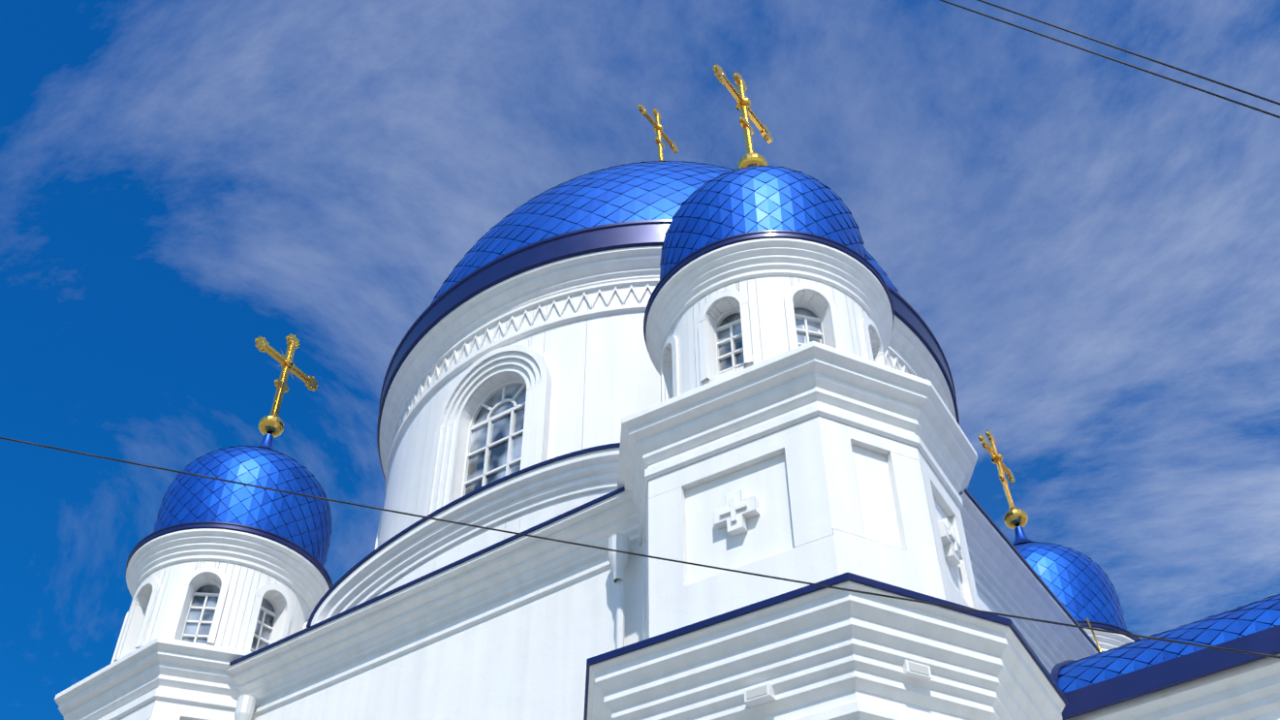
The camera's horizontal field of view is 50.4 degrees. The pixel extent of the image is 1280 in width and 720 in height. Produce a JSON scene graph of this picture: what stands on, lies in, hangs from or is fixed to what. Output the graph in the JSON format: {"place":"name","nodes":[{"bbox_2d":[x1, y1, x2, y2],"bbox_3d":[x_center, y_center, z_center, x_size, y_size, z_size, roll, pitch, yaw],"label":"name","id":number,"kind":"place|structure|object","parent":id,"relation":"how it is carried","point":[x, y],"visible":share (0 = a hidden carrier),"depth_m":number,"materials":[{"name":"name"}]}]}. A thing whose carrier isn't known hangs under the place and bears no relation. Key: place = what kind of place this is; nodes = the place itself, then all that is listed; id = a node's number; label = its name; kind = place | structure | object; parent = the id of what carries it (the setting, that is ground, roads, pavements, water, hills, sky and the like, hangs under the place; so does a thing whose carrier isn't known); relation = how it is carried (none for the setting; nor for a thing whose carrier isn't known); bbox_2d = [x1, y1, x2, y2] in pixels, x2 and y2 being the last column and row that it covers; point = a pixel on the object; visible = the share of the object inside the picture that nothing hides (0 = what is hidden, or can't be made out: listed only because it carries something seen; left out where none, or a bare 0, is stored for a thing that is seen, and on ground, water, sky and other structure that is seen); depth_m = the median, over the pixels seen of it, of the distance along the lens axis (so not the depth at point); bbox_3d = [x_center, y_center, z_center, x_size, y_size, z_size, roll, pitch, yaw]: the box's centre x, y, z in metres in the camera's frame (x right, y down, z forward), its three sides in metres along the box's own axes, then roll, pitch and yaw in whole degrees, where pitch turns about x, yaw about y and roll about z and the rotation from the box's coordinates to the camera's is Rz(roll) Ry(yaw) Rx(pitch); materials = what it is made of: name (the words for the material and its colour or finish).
{"place":"outdoors","nodes":[
{"label":"outdoors","id":0,"kind":"place"},
{"bbox_2d":[0,0,1279,658],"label":"cables","id":1,"kind":"object","parent":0,"point":[793,579],"visible":1,"depth_m":9.52,"materials":[{"name":"black plastic"}]},
{"bbox_2d":[0,0,1279,719],"label":"sky","id":2,"kind":"structure","parent":0,"point":[1088,244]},
{"bbox_2d":[1013,538,1123,626],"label":"dome","id":3,"kind":"structure","parent":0,"point":[1025,541],"depth_m":26.00,"materials":[{"name":"blue metal"}]},
{"bbox_2d":[1012,538,1126,629],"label":"turret dome tiles","id":4,"kind":"object","parent":3,"relation":"on","point":[1071,590],"visible":0.29,"depth_m":25.84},
{"bbox_2d":[1013,526,1031,544],"bbox_3d":[7.924,3.676,28.312,0.402,0.418,0.402,-26,-50,24],"label":"turret neck","id":5,"kind":"object","parent":4,"relation":"on","point":[1019,533],"visible":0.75,"depth_m":28.25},
{"bbox_2d":[1083,627,1134,652],"bbox_3d":[7.924,6.947,25.098,3.500,2.450,3.500,-26,-50,24],"label":"dome drum","id":6,"kind":"object","parent":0,"point":[1107,640],"depth_m":24.73,"materials":[{"name":"white paint"}]},
{"bbox_2d":[1076,620,1140,641],"bbox_3d":[7.924,6.009,26.019,3.570,0.180,3.570,-26,-50,24],"label":"dome rim","id":7,"kind":"object","parent":6,"relation":"on","point":[1101,625],"visible":0.17,"depth_m":24.80,"materials":[{"name":"blue metal"}]},
{"bbox_2d":[1050,596,1279,719],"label":"roof","id":8,"kind":"structure","parent":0,"point":[1169,673],"depth_m":15.79,"materials":[{"name":"blue metal"}]},
{"bbox_2d":[1058,593,1279,692],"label":"annex roof tiles","id":9,"kind":"object","parent":8,"relation":"on","point":[1271,614],"visible":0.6,"depth_m":16.26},
{"bbox_2d":[1066,653,1279,719],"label":"annex walls","id":10,"kind":"structure","parent":0,"point":[1250,691],"depth_m":15.48,"materials":[{"name":"white paint"}]},
{"bbox_2d":[1085,617,1102,652],"bbox_3d":[6.666,4.270,19.568,0.202,1.387,0.032,-26,-50,24],"label":"gable rod","id":11,"kind":"object","parent":10,"relation":"on","point":[1093,634],"visible":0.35,"depth_m":19.83,"materials":[{"name":"gold metal"}]},
{"bbox_3d":[7.704,8.914,22.783,4.598,3.700,4.455,-26,-50,24],"label":"turret","id":12,"kind":"object","parent":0,"visible":0},
{"bbox_2d":[978,429,1028,529],"bbox_3d":[7.916,2.514,29.462,0.499,2.732,1.757,-26,-50,24],"label":"cross","id":13,"kind":"object","parent":12,"relation":"on","point":[1014,517],"visible":0.94,"depth_m":29.32,"materials":[{"name":"gold metal"}]},
{"label":"ground","id":14,"kind":"structure","parent":0,"visible":0},
{"bbox_2d":[54,636,252,719],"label":"tower base","id":15,"kind":"object","parent":14,"relation":"on","point":[161,678],"visible":0.67,"depth_m":20.63,"materials":[{"name":"paint"}]},
{"bbox_2d":[110,528,329,663],"bbox_3d":[-7.199,4.901,23.016,3.500,2.450,3.500,-26,-50,24],"label":"dome drum","id":16,"kind":"object","parent":15,"relation":"on","point":[167,575],"visible":0.5,"depth_m":22.52,"materials":[{"name":"paint"}]},
{"bbox_2d":[132,580,277,652],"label":"window frames","id":17,"kind":"structure","parent":16,"relation":"attached to","point":[263,608],"depth_m":22.27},
{"bbox_2d":[182,584,274,649],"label":"window panes","id":18,"kind":"structure","parent":17,"relation":"in","point":[195,614],"depth_m":22.20,"materials":[{"name":"grey glass"}]},
{"bbox_2d":[125,521,332,588],"bbox_3d":[-7.199,3.963,23.937,3.570,0.180,3.570,-26,-50,24],"label":"dome rim","id":19,"kind":"object","parent":16,"relation":"on","point":[307,555],"visible":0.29,"depth_m":22.83,"materials":[{"name":"blue metal"}]},
{"bbox_2d":[155,445,330,563],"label":"dome","id":20,"kind":"structure","parent":19,"relation":"on","point":[254,494],"depth_m":23.91,"materials":[{"name":"blue metal"}]},
{"bbox_2d":[153,445,332,566],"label":"turret dome tiles","id":21,"kind":"object","parent":20,"relation":"on","point":[239,509],"visible":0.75,"depth_m":23.80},
{"bbox_2d":[257,433,273,449],"bbox_3d":[-7.199,1.630,26.230,0.402,0.418,0.402,-26,-50,24],"label":"turret neck","id":22,"kind":"object","parent":20,"relation":"on","point":[267,440],"visible":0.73,"depth_m":26.18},
{"bbox_2d":[254,333,318,437],"bbox_3d":[-7.199,0.462,27.377,0.500,2.736,1.757,-26,-50,24],"label":"cross","id":23,"kind":"object","parent":20,"relation":"on","point":[272,423],"visible":0.98,"depth_m":27.38,"materials":[{"name":"gold metal"}]},
{"bbox_2d":[224,447,1098,719],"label":"church wall","id":24,"kind":"structure","parent":14,"relation":"on","point":[521,628],"depth_m":18.77,"materials":[{"name":"paint"}]},
{"bbox_2d":[234,532,629,719],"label":"downpipes","id":25,"kind":"object","parent":24,"relation":"attached to","point":[246,702],"visible":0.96,"depth_m":17.28,"materials":[{"name":"white metal"}]},
{"bbox_2d":[229,442,1099,665],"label":"flashings","id":26,"kind":"object","parent":24,"relation":"on","point":[539,526],"visible":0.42,"depth_m":19.48,"materials":[{"name":"blue metal"}]},
{"bbox_2d":[377,245,956,547],"bbox_3d":[0.566,5.366,24.645,11.680,9.170,11.680,-26,-50,24],"label":"drum","id":27,"kind":"object","parent":24,"relation":"on","point":[564,340],"visible":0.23,"depth_m":23.37,"materials":[{"name":"paint"}]},
{"bbox_2d":[374,510,383,549],"bbox_3d":[-4.954,5.778,24.372,0.260,7.400,0.600,-1,-45,1],"label":"drum pilaster","id":28,"kind":"object","parent":27,"relation":"attached to","point":[379,529],"depth_m":26.40,"materials":[{"name":"paint"}]},
{"bbox_2d":[461,379,526,497],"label":"window frames","id":29,"kind":"structure","parent":27,"relation":"on","point":[489,420],"depth_m":22.71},
{"bbox_2d":[465,384,526,495],"bbox_3d":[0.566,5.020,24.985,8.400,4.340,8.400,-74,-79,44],"label":"window glass","id":30,"kind":"object","parent":29,"relation":"in","point":[498,453],"visible":0.02,"depth_m":22.57,"materials":[{"name":"grey glass"}]},
{"bbox_2d":[376,218,959,479],"bbox_3d":[0.566,1.839,28.111,11.860,0.720,11.860,-26,-50,24],"label":"dome rim","id":31,"kind":"object","parent":27,"relation":"on","point":[571,244],"visible":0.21,"depth_m":24.54,"materials":[{"name":"blue metal"}]},
{"bbox_2d":[437,162,895,297],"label":"dome","id":32,"kind":"structure","parent":31,"relation":"on","point":[598,207],"depth_m":26.04,"materials":[{"name":"blue metal"}]},
{"bbox_2d":[431,160,899,303],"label":"dome tiles","id":33,"kind":"object","parent":32,"relation":"on","point":[620,215],"visible":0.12,"depth_m":25.82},
{"bbox_3d":[0.566,-3.788,33.641,1.600,3.170,1.600,-26,-50,24],"label":"finial","id":34,"kind":"object","parent":33,"relation":"on","visible":0},
{"bbox_2d":[637,103,678,160],"bbox_3d":[0.534,-5.800,35.648,0.402,2.713,1.841,-26,-50,24],"label":"cross","id":35,"kind":"object","parent":34,"relation":"on","point":[658,128],"visible":0.83,"depth_m":35.82,"materials":[{"name":"gold metal"}]},
{"bbox_2d":[587,341,1064,719],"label":"tower base","id":36,"kind":"object","parent":14,"relation":"on","point":[813,461],"visible":0.94,"depth_m":15.07,"materials":[{"name":"white paint"}]},
{"bbox_2d":[645,238,893,402],"bbox_3d":[1.831,0.474,18.511,3.500,2.450,3.500,-26,-50,24],"label":"dome drum","id":37,"kind":"object","parent":36,"relation":"on","point":[764,285],"visible":0.48,"depth_m":18.04,"materials":[{"name":"white paint"}]},
{"bbox_2d":[643,229,894,351],"bbox_3d":[1.831,-0.464,19.433,3.570,0.180,3.570,-26,-50,24],"label":"dome rim","id":38,"kind":"object","parent":37,"relation":"on","point":[710,247],"visible":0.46,"depth_m":18.34,"materials":[{"name":"blue metal"}]},
{"bbox_2d":[661,167,864,275],"bbox_3d":[1.831,-1.714,20.660,3.018,3.450,3.018,-26,-50,24],"label":"turret dome","id":39,"kind":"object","parent":38,"relation":"on","point":[759,208],"visible":0.04,"depth_m":19.33,"materials":[{"name":"blue metal"}]},
{"bbox_2d":[712,63,773,169],"bbox_3d":[1.825,-4.019,22.932,0.500,2.897,1.883,-26,-50,24],"label":"cross","id":40,"kind":"object","parent":39,"relation":"on","point":[751,158],"visible":0.75,"depth_m":22.98,"materials":[{"name":"gold metal"}]},
{"bbox_2d":[659,165,867,280],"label":"turret dome tiles","id":41,"kind":"object","parent":39,"relation":"on","point":[757,215],"visible":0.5,"depth_m":19.24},
{"bbox_2d":[715,302,824,374],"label":"window frames","id":42,"kind":"structure","parent":37,"relation":"attached to","point":[733,338],"depth_m":17.76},
{"bbox_2d":[718,307,821,371],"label":"window panes","id":43,"kind":"structure","parent":42,"relation":"in","point":[725,349],"depth_m":17.73,"materials":[{"name":"grey glass"}]},
{"bbox_2d":[583,572,1068,719],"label":"roof edge trim","id":44,"kind":"structure","parent":36,"relation":"on","point":[761,605],"depth_m":13.76,"materials":[{"name":"blue metal"}]},
{"bbox_2d":[744,659,932,707],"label":"floodlight bodies","id":45,"kind":"object","parent":36,"relation":"attached to","point":[769,696],"visible":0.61,"depth_m":13.27,"materials":[{"name":"white metal"}]},
{"bbox_2d":[746,661,929,699],"bbox_3d":[1.922,3.124,13.267,1.784,0.210,0.126,-6,-45,6],"label":"floodlight glass","id":46,"kind":"object","parent":45,"relation":"in","point":[762,690],"visible":1,"depth_m":13.27,"materials":[{"name":"white glass"}]}
]}

